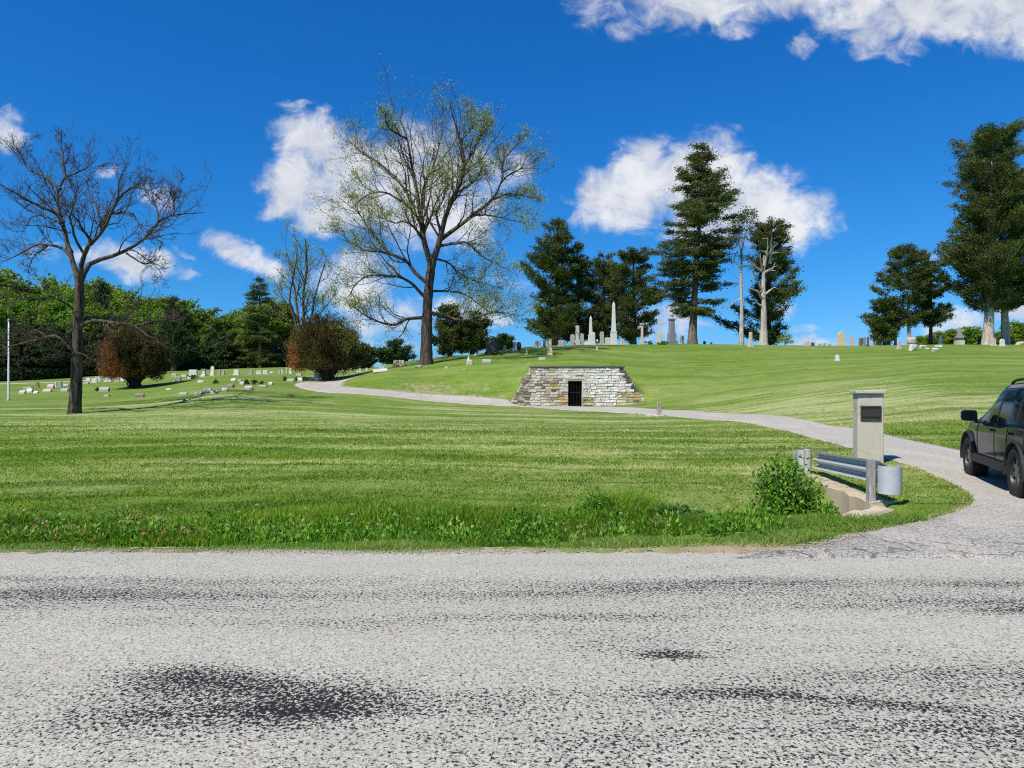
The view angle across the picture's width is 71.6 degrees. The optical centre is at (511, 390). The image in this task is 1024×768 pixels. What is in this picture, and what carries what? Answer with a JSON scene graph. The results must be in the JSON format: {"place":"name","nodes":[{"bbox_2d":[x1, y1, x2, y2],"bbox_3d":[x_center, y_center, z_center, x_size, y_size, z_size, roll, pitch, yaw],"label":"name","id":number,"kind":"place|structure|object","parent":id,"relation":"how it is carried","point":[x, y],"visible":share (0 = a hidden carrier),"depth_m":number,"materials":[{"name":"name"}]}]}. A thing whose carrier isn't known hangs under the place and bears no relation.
{"place":"outdoors","nodes":[
{"label":"outdoors","id":0,"kind":"place"},
{"bbox_2d":[0,547,1023,767],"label":"road","id":1,"kind":"structure","parent":0,"point":[324,659],"depth_m":4.21,"materials":[{"name":"grey asphalt"}]},
{"bbox_2d":[0,344,1023,553],"bbox_3d":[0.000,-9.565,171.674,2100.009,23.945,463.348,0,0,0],"label":"lawn","id":2,"kind":"structure","parent":0,"point":[786,380],"depth_m":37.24,"materials":[{"name":"green plant"}]},
{"bbox_2d":[6,319,10,400],"bbox_3d":[-34.681,-2.052,48.900,0.269,5.842,0.269,0,0,0],"label":"white pole","id":3,"kind":"object","parent":2,"relation":"on","point":[8,369],"visible":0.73,"depth_m":48.86,"materials":[{"name":"metal"}]},
{"bbox_2d":[0,307,17,336],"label":"broadleaf tree","id":4,"kind":"object","parent":2,"relation":"on","point":[4,328],"visible":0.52,"depth_m":107.50,"materials":[{"name":"green plant"}]},
{"bbox_2d":[0,287,19,318],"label":"broadleaf tree","id":5,"kind":"object","parent":2,"relation":"on","point":[11,293],"visible":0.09,"depth_m":113.65,"materials":[{"name":"green plant"}]},
{"bbox_2d":[0,268,24,301],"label":"young tree","id":6,"kind":"object","parent":2,"relation":"on","point":[9,272],"visible":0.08,"depth_m":127.96,"materials":[{"name":"green plant"}]},
{"bbox_2d":[0,331,30,380],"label":"evergreen tree","id":7,"kind":"object","parent":2,"relation":"on","point":[12,357],"visible":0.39,"depth_m":81.55,"materials":[{"name":"green plant"}]},
{"bbox_2d":[0,271,31,298],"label":"broadleaf tree","id":8,"kind":"object","parent":2,"relation":"on","point":[7,280],"visible":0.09,"depth_m":123.89,"materials":[{"name":"green plant"}]},
{"bbox_2d":[1,297,45,339],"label":"broadleaf tree","id":9,"kind":"object","parent":2,"relation":"on","point":[19,304],"visible":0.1,"depth_m":110.21,"materials":[{"name":"green plant"}]},
{"bbox_2d":[7,282,44,302],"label":"broadleaf tree","id":10,"kind":"object","parent":2,"relation":"on","point":[35,290],"visible":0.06,"depth_m":126.35,"materials":[{"name":"green plant"}]},
{"bbox_2d":[0,322,52,379],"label":"evergreen tree","id":11,"kind":"object","parent":2,"relation":"on","point":[36,359],"visible":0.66,"depth_m":82.25,"materials":[{"name":"green plant"}]},
{"bbox_2d":[5,303,58,336],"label":"young tree","id":12,"kind":"object","parent":2,"relation":"on","point":[34,310],"visible":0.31,"depth_m":110.80,"materials":[{"name":"green plant"}]},
{"bbox_2d":[25,331,68,378],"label":"evergreen tree","id":13,"kind":"object","parent":2,"relation":"on","point":[52,343],"visible":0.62,"depth_m":84.06,"materials":[{"name":"green plant"}]},
{"bbox_2d":[27,273,72,302],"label":"young tree","id":14,"kind":"object","parent":2,"relation":"on","point":[52,281],"visible":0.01,"depth_m":131.49,"materials":[{"name":"green plant"}]},
{"bbox_2d":[32,322,85,376],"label":"evergreen tree","id":15,"kind":"object","parent":2,"relation":"on","point":[60,342],"visible":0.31,"depth_m":86.69,"materials":[{"name":"green plant"}]},
{"bbox_2d":[29,285,90,314],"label":"broadleaf tree","id":16,"kind":"object","parent":2,"relation":"on","point":[68,294],"visible":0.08,"depth_m":123.77,"materials":[{"name":"green plant"}]},
{"bbox_2d":[38,296,86,339],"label":"broadleaf tree","id":17,"kind":"object","parent":2,"relation":"on","point":[65,311],"visible":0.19,"depth_m":113.40,"materials":[{"name":"green plant"}]},
{"bbox_2d":[43,324,94,376],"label":"evergreen tree","id":18,"kind":"object","parent":2,"relation":"on","point":[66,333],"visible":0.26,"depth_m":87.39,"materials":[{"name":"green plant"}]},
{"bbox_2d":[64,333,97,375],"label":"evergreen tree","id":19,"kind":"object","parent":2,"relation":"on","point":[84,339],"visible":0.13,"depth_m":88.34,"materials":[{"name":"green plant"}]},
{"bbox_2d":[59,307,103,342],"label":"broadleaf tree","id":20,"kind":"object","parent":2,"relation":"on","point":[69,320],"visible":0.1,"depth_m":109.92,"materials":[{"name":"green plant"}]},
{"bbox_2d":[73,286,106,308],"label":"broadleaf tree","id":21,"kind":"object","parent":2,"relation":"on","point":[86,295],"visible":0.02,"depth_m":128.64,"materials":[{"name":"green plant"}]},
{"bbox_2d":[70,513,118,531],"bbox_3d":[-4.989,1.693,8.495,0.627,0.467,0.499,0,0,0],"label":"leafy weed","id":22,"kind":"object","parent":2,"relation":"on","point":[90,523],"visible":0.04,"depth_m":8.51,"materials":[{"name":"green plant"}]},
{"bbox_2d":[82,325,109,374],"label":"evergreen tree","id":23,"kind":"object","parent":2,"relation":"on","point":[96,333],"visible":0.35,"depth_m":88.41,"materials":[{"name":"green plant"}]},
{"bbox_2d":[74,276,131,302],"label":"broadleaf tree","id":24,"kind":"object","parent":2,"relation":"on","point":[95,283],"visible":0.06,"depth_m":134.46,"materials":[{"name":"green plant"}]},
{"bbox_2d":[84,279,123,313],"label":"evergreen tree","id":25,"kind":"object","parent":2,"relation":"on","point":[101,299],"visible":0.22,"depth_m":117.47,"materials":[{"name":"green plant"}]},
{"bbox_2d":[0,122,212,413],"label":"bare tree","id":26,"kind":"object","parent":2,"relation":"on","point":[79,274],"visible":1,"depth_m":35.62,"materials":[{"name":"brown plant"}]},
{"bbox_2d":[83,299,132,339],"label":"broadleaf tree","id":27,"kind":"object","parent":2,"relation":"on","point":[102,312],"visible":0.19,"depth_m":112.52,"materials":[{"name":"green plant"}]},
{"bbox_2d":[105,286,147,319],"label":"young tree","id":28,"kind":"object","parent":2,"relation":"on","point":[125,295],"visible":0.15,"depth_m":125.44,"materials":[{"name":"green plant"}]},
{"bbox_2d":[110,308,150,333],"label":"broadleaf tree","id":29,"kind":"object","parent":2,"relation":"on","point":[137,318],"visible":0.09,"depth_m":111.61,"materials":[{"name":"green plant"}]},
{"bbox_2d":[94,318,174,387],"bbox_3d":[-30.842,-2.979,58.199,5.896,5.922,6.044,0,0,-23],"label":"browning yew","id":30,"kind":"object","parent":2,"relation":"on","point":[131,367],"visible":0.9,"depth_m":56.77,"materials":[{"name":"green leaf"},{"name":"browned leaf"},{"name":"bark"}]},
{"bbox_2d":[136,312,164,331],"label":"broadleaf tree","id":31,"kind":"object","parent":2,"relation":"on","point":[153,318],"visible":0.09,"depth_m":113.15,"materials":[{"name":"green plant"}]},
{"bbox_2d":[141,294,188,313],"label":"young tree","id":32,"kind":"object","parent":2,"relation":"on","point":[153,303],"visible":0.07,"depth_m":135.18,"materials":[{"name":"green plant"}]},
{"bbox_2d":[153,304,190,337],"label":"evergreen tree","id":33,"kind":"object","parent":2,"relation":"on","point":[161,331],"visible":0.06,"depth_m":103.14,"materials":[{"name":"green plant"}]},
{"bbox_2d":[154,295,203,370],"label":"edge fir","id":34,"kind":"object","parent":2,"relation":"on","point":[180,330],"visible":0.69,"depth_m":95.57,"materials":[{"name":"plant"}]},
{"bbox_2d":[154,297,207,323],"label":"young tree","id":35,"kind":"object","parent":2,"relation":"on","point":[190,305],"visible":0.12,"depth_m":127.35,"materials":[{"name":"green plant"}]},
{"bbox_2d":[170,333,200,370],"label":"evergreen tree","id":36,"kind":"object","parent":2,"relation":"on","point":[190,364],"visible":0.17,"depth_m":99.52,"materials":[{"name":"green plant"}]},
{"bbox_2d":[186,317,212,343],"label":"broadleaf tree","id":37,"kind":"object","parent":2,"relation":"on","point":[203,328],"visible":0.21,"depth_m":114.68,"materials":[{"name":"green plant"}]},
{"bbox_2d":[199,350,207,368],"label":"evergreen tree","id":38,"kind":"object","parent":2,"relation":"on","point":[203,356],"visible":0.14,"depth_m":104.31,"materials":[{"name":"green plant"}]},
{"bbox_2d":[192,307,232,333],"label":"broadleaf tree","id":39,"kind":"object","parent":2,"relation":"on","point":[215,323],"visible":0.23,"depth_m":129.71,"materials":[{"name":"green plant"}]},
{"bbox_2d":[200,329,228,368],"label":"evergreen tree","id":40,"kind":"object","parent":2,"relation":"on","point":[211,337],"visible":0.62,"depth_m":106.77,"materials":[{"name":"green plant"}]},
{"bbox_2d":[207,517,241,540],"bbox_3d":[-3.128,1.576,7.752,0.384,0.412,0.266,0,0,0],"label":"leafy weed","id":41,"kind":"object","parent":2,"relation":"on","point":[225,521],"visible":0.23,"depth_m":7.73,"materials":[{"name":"green plant"}]},
{"bbox_2d":[204,329,245,368],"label":"evergreen tree","id":42,"kind":"object","parent":2,"relation":"on","point":[224,340],"visible":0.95,"depth_m":106.02,"materials":[{"name":"green plant"}]},
{"bbox_2d":[227,328,244,356],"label":"broadleaf tree","id":43,"kind":"object","parent":2,"relation":"on","point":[233,333],"visible":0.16,"depth_m":110.26,"materials":[{"name":"green plant"}]},
{"bbox_2d":[226,307,246,330],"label":"broadleaf tree","id":44,"kind":"object","parent":2,"relation":"on","point":[237,315],"visible":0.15,"depth_m":133.68,"materials":[{"name":"green plant"}]},
{"bbox_2d":[233,321,275,366],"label":"broadleaf tree","id":45,"kind":"object","parent":2,"relation":"on","point":[252,341],"visible":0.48,"depth_m":106.73,"materials":[{"name":"green plant"}]},
{"bbox_2d":[230,275,283,367],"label":"edge fir","id":46,"kind":"object","parent":2,"relation":"on","point":[261,358],"visible":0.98,"depth_m":105.55,"materials":[{"name":"green plant"}]},
{"bbox_2d":[238,297,289,337],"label":"young tree","id":47,"kind":"object","parent":2,"relation":"on","point":[278,322],"visible":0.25,"depth_m":127.82,"materials":[{"name":"green plant"}]},
{"bbox_2d":[269,333,291,366],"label":"evergreen tree","id":48,"kind":"object","parent":2,"relation":"on","point":[279,351],"visible":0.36,"depth_m":110.91,"materials":[{"name":"green plant"}]},
{"bbox_2d":[265,300,300,348],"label":"broadleaf tree","id":49,"kind":"object","parent":2,"relation":"on","point":[287,325],"visible":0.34,"depth_m":128.65,"materials":[{"name":"green plant"}]},
{"bbox_2d":[264,216,344,333],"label":"many stemmed tree","id":50,"kind":"object","parent":2,"relation":"on","point":[304,293],"visible":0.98,"depth_m":87.36,"materials":[{"name":"grey plant"}]},
{"bbox_2d":[281,306,370,379],"bbox_3d":[-15.163,-3.832,58.088,7.300,6.389,6.982,0,0,0],"label":"browning yew","id":51,"kind":"object","parent":2,"relation":"on","point":[318,346],"visible":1,"depth_m":56.47,"materials":[{"name":"green leaf"},{"name":"browned leaf"},{"name":"bark"}]},
{"bbox_2d":[360,343,379,367],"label":"round evergreen","id":52,"kind":"object","parent":2,"relation":"on","point":[371,358],"visible":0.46,"depth_m":87.50,"materials":[{"name":"green plant"}]},
{"bbox_2d":[375,338,417,364],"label":"round evergreen","id":53,"kind":"object","parent":2,"relation":"on","point":[392,352],"visible":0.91,"depth_m":91.07,"materials":[{"name":"green plant"}]},
{"bbox_2d":[392,360,405,366],"bbox_3d":[-9.769,-2.355,61.400,1.106,0.572,0.526,0,0,3],"label":"headstone","id":54,"kind":"object","parent":2,"relation":"on","point":[396,363],"visible":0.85,"depth_m":61.23,"materials":[{"name":"beige stone"}]},
{"bbox_2d":[0,485,851,547],"bbox_3d":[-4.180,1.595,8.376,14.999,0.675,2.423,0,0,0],"label":"weeds","id":55,"kind":"object","parent":2,"relation":"on","point":[63,532],"visible":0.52,"depth_m":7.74,"materials":[{"name":"green plant"}]},
{"bbox_2d":[4,504,771,534],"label":"wildflowers","id":56,"kind":"object","parent":55,"relation":"on","point":[297,525],"visible":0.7,"depth_m":8.29,"materials":[{"name":"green plant"}]},
{"bbox_2d":[306,53,559,364],"bbox_3d":[-7.011,-15.628,58.857,22.438,27.471,14.228,0,0,0],"label":"leafing tree","id":57,"kind":"object","parent":2,"relation":"on","point":[426,350],"visible":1,"depth_m":58.24,"materials":[{"name":"green plant"}]},
{"bbox_2d":[419,301,470,355],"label":"back cedar","id":58,"kind":"object","parent":2,"relation":"on","point":[448,345],"visible":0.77,"depth_m":69.22,"materials":[{"name":"green plant"}]},
{"bbox_2d":[0,509,927,552],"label":"verge grass","id":59,"kind":"structure","parent":2,"relation":"on","point":[784,536],"depth_m":7.27,"materials":[{"name":"green plant"}]},
{"bbox_2d":[455,309,496,354],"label":"back cedar","id":60,"kind":"object","parent":2,"relation":"on","point":[473,334],"visible":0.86,"depth_m":69.10,"materials":[{"name":"green plant"}]},
{"bbox_2d":[485,343,498,354],"bbox_3d":[-1.790,-3.801,64.500,1.366,1.145,0.578,0,0,-5],"label":"headstone","id":61,"kind":"object","parent":2,"relation":"on","point":[490,347],"visible":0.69,"depth_m":64.32,"materials":[{"name":"stone"}]},
{"bbox_2d":[0,458,984,554],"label":"gravel","id":62,"kind":"structure","parent":2,"relation":"on","point":[957,510],"depth_m":7.08,"materials":[{"name":"stone"}]},
{"bbox_2d":[489,332,515,349],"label":"round evergreen","id":63,"kind":"object","parent":2,"relation":"on","point":[503,339],"visible":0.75,"depth_m":83.29,"materials":[{"name":"green plant"}]},
{"bbox_2d":[517,216,589,344],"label":"cedar tree","id":64,"kind":"object","parent":2,"relation":"on","point":[554,324],"visible":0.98,"depth_m":88.42,"materials":[{"name":"green plant"}]},
{"bbox_2d":[575,326,580,344],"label":"headstone","id":65,"kind":"object","parent":2,"relation":"on","point":[577,341],"visible":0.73,"depth_m":85.79,"materials":[{"name":"stone"}]},
{"bbox_2d":[511,366,645,405],"bbox_3d":[4.448,-0.162,50.117,9.410,3.054,4.487,0,0,0],"label":"burial vault","id":66,"kind":"object","parent":2,"relation":"on","point":[576,386],"visible":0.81,"depth_m":47.97,"materials":[{"name":"stone"}]},
{"bbox_2d":[562,240,600,341],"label":"cedar tree","id":67,"kind":"object","parent":2,"relation":"on","point":[585,294],"visible":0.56,"depth_m":90.88,"materials":[{"name":"green plant"}]},
{"bbox_2d":[588,316,591,344],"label":"obelisk","id":68,"kind":"object","parent":2,"relation":"on","point":[590,331],"visible":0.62,"depth_m":76.58,"materials":[{"name":"white stone"}]},
{"bbox_2d":[576,485,612,516],"bbox_3d":[1.083,1.439,9.210,0.546,0.493,0.386,0,0,0],"label":"leafy weed","id":69,"kind":"object","parent":2,"relation":"on","point":[594,501],"visible":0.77,"depth_m":9.18,"materials":[{"name":"green plant"}]},
{"bbox_2d":[580,250,625,343],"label":"cedar tree","id":70,"kind":"object","parent":2,"relation":"on","point":[599,274],"visible":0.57,"depth_m":91.77,"materials":[{"name":"green plant"}]},
{"bbox_2d":[596,522,627,537],"bbox_3d":[1.167,1.685,8.256,0.439,0.347,0.332,0,0,0],"label":"leafy weed","id":71,"kind":"object","parent":2,"relation":"on","point":[616,523],"visible":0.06,"depth_m":8.27,"materials":[{"name":"green plant"}]},
{"bbox_2d":[610,302,617,344],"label":"obelisk","id":72,"kind":"object","parent":2,"relation":"on","point":[613,334],"visible":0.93,"depth_m":85.77,"materials":[{"name":"white stone"}]},
{"bbox_2d":[599,244,671,343],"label":"cedar tree","id":73,"kind":"object","parent":2,"relation":"on","point":[629,331],"visible":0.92,"depth_m":88.76,"materials":[{"name":"green plant"}]},
{"bbox_2d":[656,318,661,343],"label":"cross monument","id":74,"kind":"object","parent":2,"relation":"on","point":[659,336],"visible":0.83,"depth_m":85.78,"materials":[{"name":"stone"}]},
{"bbox_2d":[653,402,664,416],"bbox_3d":[7.604,1.116,36.684,0.520,1.047,0.668,0,0,-9],"label":"marker post","id":75,"kind":"object","parent":2,"relation":"on","point":[658,409],"visible":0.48,"depth_m":36.61,"materials":[{"name":"stone"}]},
{"bbox_2d":[666,313,677,344],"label":"urn monument","id":76,"kind":"object","parent":2,"relation":"on","point":[671,337],"visible":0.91,"depth_m":75.31,"materials":[{"name":"grey stone"}]},
{"bbox_2d":[641,502,704,519],"bbox_3d":[2.095,1.692,9.291,1.022,0.457,0.723,0,0,0],"label":"leafy weed","id":77,"kind":"object","parent":2,"relation":"on","point":[675,509],"visible":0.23,"depth_m":9.25,"materials":[{"name":"green plant"}]},
{"bbox_2d":[643,140,745,343],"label":"tall fir","id":78,"kind":"object","parent":2,"relation":"on","point":[699,209],"visible":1,"depth_m":83.07,"materials":[{"name":"green plant"}]},
{"bbox_2d":[721,206,761,344],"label":"dead tree","id":79,"kind":"object","parent":2,"relation":"on","point":[742,217],"visible":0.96,"depth_m":81.84,"materials":[{"name":"grey plant"}]},
{"bbox_2d":[705,216,807,344],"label":"tree","id":80,"kind":"object","parent":2,"relation":"on","point":[783,293],"visible":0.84,"depth_m":85.89,"materials":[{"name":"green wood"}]},
{"bbox_2d":[746,236,778,344],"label":"dead tree","id":81,"kind":"object","parent":2,"relation":"on","point":[763,337],"visible":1,"depth_m":81.67,"materials":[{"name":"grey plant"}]},
{"bbox_2d":[777,334,793,344],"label":"shrub","id":82,"kind":"object","parent":2,"relation":"on","point":[781,338],"visible":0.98,"depth_m":80.08,"materials":[{"name":"green plant"}]},
{"bbox_2d":[745,445,836,517],"bbox_3d":[4.003,1.606,10.281,1.248,1.631,1.133,0,0,0],"label":"bush","id":83,"kind":"object","parent":2,"relation":"on","point":[787,492],"visible":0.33,"depth_m":10.14,"materials":[{"name":"green plant"}]},
{"bbox_2d":[741,472,896,517],"bbox_3d":[4.305,2.165,11.085,2.610,1.341,4.523,0,0,0],"label":"culvert headwall","id":84,"kind":"object","parent":2,"relation":"on","point":[844,498],"visible":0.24,"depth_m":10.49,"materials":[{"name":"concrete"}]},
{"bbox_2d":[793,449,901,501],"bbox_3d":[5.279,1.470,11.377,0.441,1.060,3.703,0,0,5],"label":"guardrail","id":85,"kind":"object","parent":84,"relation":"on","point":[871,472],"visible":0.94,"depth_m":10.51,"materials":[{"name":"metal"}]},
{"bbox_2d":[811,500,839,515],"bbox_3d":[4.030,1.556,9.151,0.376,0.330,0.277,0,0,0],"label":"leafy weed","id":86,"kind":"object","parent":2,"relation":"on","point":[828,507],"visible":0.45,"depth_m":9.13,"materials":[{"name":"green plant"}]},
{"bbox_2d":[836,331,845,345],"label":"headstone","id":87,"kind":"object","parent":2,"relation":"on","point":[841,338],"visible":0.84,"depth_m":85.85,"materials":[{"name":"beige stone"}]},
{"bbox_2d":[849,390,886,462],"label":"gate pier","id":88,"kind":"structure","parent":2,"relation":"on","point":[868,423],"depth_m":14.79,"materials":[{"name":"concrete"}]},
{"bbox_2d":[856,295,908,344],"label":"cedar","id":89,"kind":"object","parent":2,"relation":"on","point":[883,331],"visible":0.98,"depth_m":84.47,"materials":[{"name":"green plant"}]},
{"bbox_2d":[869,243,936,344],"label":"slim cedar","id":90,"kind":"object","parent":2,"relation":"on","point":[918,275],"visible":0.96,"depth_m":83.08,"materials":[{"name":"green plant"}]},
{"bbox_2d":[915,335,925,344],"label":"young tree","id":91,"kind":"object","parent":2,"relation":"on","point":[919,340],"visible":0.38,"depth_m":129.18,"materials":[{"name":"green plant"}]},
{"bbox_2d":[912,259,957,344],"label":"slim cedar","id":92,"kind":"object","parent":2,"relation":"on","point":[938,316],"visible":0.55,"depth_m":85.10,"materials":[{"name":"green plant"}]},
{"bbox_2d":[921,331,950,344],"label":"broadleaf tree","id":93,"kind":"object","parent":2,"relation":"on","point":[936,334],"visible":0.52,"depth_m":123.28,"materials":[{"name":"green plant"}]},
{"bbox_2d":[943,328,957,343],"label":"broadleaf tree","id":94,"kind":"object","parent":2,"relation":"on","point":[951,334],"visible":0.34,"depth_m":127.27,"materials":[{"name":"green plant"}]},
{"bbox_2d":[954,327,964,344],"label":"spired monument","id":95,"kind":"object","parent":2,"relation":"on","point":[959,338],"visible":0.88,"depth_m":76.11,"materials":[{"name":"stone"}]},
{"bbox_2d":[953,326,982,344],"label":"broadleaf tree","id":96,"kind":"object","parent":2,"relation":"on","point":[970,334],"visible":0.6,"depth_m":120.80,"materials":[{"name":"green plant"}]},
{"bbox_2d":[932,117,1023,344],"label":"conifer","id":97,"kind":"object","parent":2,"relation":"on","point":[969,255],"visible":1,"depth_m":80.64,"materials":[{"name":"green plant"}]},
{"bbox_2d":[957,135,1023,344],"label":"conifer","id":98,"kind":"object","parent":2,"relation":"on","point":[1015,304],"visible":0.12,"depth_m":82.72,"materials":[{"name":"green plant"}]},
{"bbox_2d":[994,330,1018,344],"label":"broadleaf tree","id":99,"kind":"object","parent":2,"relation":"on","point":[998,334],"visible":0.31,"depth_m":119.30,"materials":[{"name":"green plant"}]},
{"bbox_2d":[996,320,1023,343],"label":"broadleaf tree","id":100,"kind":"object","parent":2,"relation":"on","point":[1017,327],"visible":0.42,"depth_m":122.75,"materials":[{"name":"green plant"}]},
{"bbox_2d":[0,0,1023,367],"label":"sky","id":101,"kind":"structure","parent":0,"point":[836,120],"materials":[{"name":"blue"}]},
{"bbox_2d":[295,371,1023,558],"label":"driveway","id":102,"kind":"structure","parent":0,"point":[992,526],"depth_m":9.40,"materials":[{"name":"grey asphalt"}]},
{"bbox_2d":[960,378,1023,497],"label":"parked car","id":103,"kind":"object","parent":102,"relation":"on","point":[993,436],"visible":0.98,"depth_m":11.12,"materials":[{"name":"paint"}]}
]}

